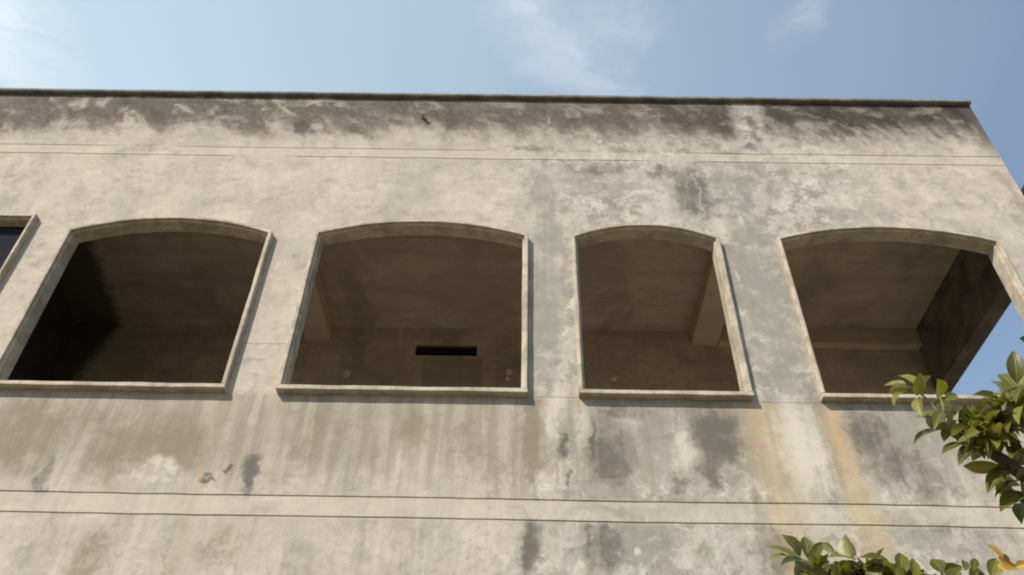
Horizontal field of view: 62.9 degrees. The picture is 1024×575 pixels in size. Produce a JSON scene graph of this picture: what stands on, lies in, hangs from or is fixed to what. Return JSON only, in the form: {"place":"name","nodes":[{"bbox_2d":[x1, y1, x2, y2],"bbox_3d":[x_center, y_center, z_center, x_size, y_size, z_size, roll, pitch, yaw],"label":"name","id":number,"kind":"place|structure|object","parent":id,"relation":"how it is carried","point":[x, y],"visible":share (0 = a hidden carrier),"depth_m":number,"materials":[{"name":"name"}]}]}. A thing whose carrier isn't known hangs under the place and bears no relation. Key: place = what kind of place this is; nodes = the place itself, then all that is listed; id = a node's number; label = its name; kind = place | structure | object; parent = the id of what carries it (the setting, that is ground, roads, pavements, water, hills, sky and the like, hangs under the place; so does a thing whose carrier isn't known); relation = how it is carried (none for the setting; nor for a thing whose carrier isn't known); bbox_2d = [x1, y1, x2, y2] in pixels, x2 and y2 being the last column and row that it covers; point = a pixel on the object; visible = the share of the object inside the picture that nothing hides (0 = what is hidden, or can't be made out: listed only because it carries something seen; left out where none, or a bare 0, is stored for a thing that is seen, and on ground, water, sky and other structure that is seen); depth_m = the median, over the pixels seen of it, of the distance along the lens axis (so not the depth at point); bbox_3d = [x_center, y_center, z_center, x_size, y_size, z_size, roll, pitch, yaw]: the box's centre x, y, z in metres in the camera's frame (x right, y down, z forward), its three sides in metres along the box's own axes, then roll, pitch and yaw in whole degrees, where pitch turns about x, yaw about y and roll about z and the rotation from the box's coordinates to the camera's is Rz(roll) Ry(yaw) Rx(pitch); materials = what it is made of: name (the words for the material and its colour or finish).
{"place":"outdoors","nodes":[
{"label":"outdoors","id":0,"kind":"place"},
{"bbox_2d":[0,88,1023,574],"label":"abandoned building","id":1,"kind":"structure","parent":0,"point":[356,334],"depth_m":6.73,"materials":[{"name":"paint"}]},
{"bbox_2d":[0,213,38,283],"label":"window frame","id":2,"kind":"structure","parent":1,"relation":"in","point":[15,229],"depth_m":6.65,"materials":[{"name":"beige concrete"}]},
{"bbox_2d":[0,216,273,392],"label":"window frame","id":3,"kind":"structure","parent":1,"relation":"in","point":[31,314],"depth_m":6.21,"materials":[{"name":"beige concrete"}]},
{"bbox_2d":[275,220,527,396],"bbox_3d":[-0.720,0.115,6.156,1.676,1.672,0.144,1,-43,0],"label":"window frame","id":4,"kind":"structure","parent":1,"relation":"in","point":[365,230],"depth_m":6.19,"materials":[{"name":"beige concrete"}]},
{"bbox_2d":[571,223,753,400],"bbox_3d":[1.034,0.142,6.140,1.159,1.667,0.145,1,-43,0],"label":"window frame","id":5,"kind":"structure","parent":1,"relation":"in","point":[704,240],"depth_m":6.13,"materials":[{"name":"beige concrete"}]},
{"bbox_2d":[775,225,1023,403],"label":"window frame","id":6,"kind":"structure","parent":1,"relation":"in","point":[993,248],"depth_m":6.54,"materials":[{"name":"beige concrete"}]},
{"bbox_2d":[0,0,1023,394],"label":"sky","id":7,"kind":"structure","parent":0,"point":[973,50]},
{"label":"ground","id":8,"kind":"structure","parent":0,"visible":0},
{"bbox_2d":[765,351,1023,574],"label":"citrus tree","id":9,"kind":"object","parent":8,"relation":"on","point":[983,428],"visible":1,"depth_m":1.88,"materials":[{"name":"green plant"}]},
{"bbox_2d":[1020,185,1023,341],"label":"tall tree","id":10,"kind":"object","parent":8,"relation":"on","point":[1022,337],"visible":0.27,"depth_m":8.75,"materials":[{"name":"green plant"}]}
]}

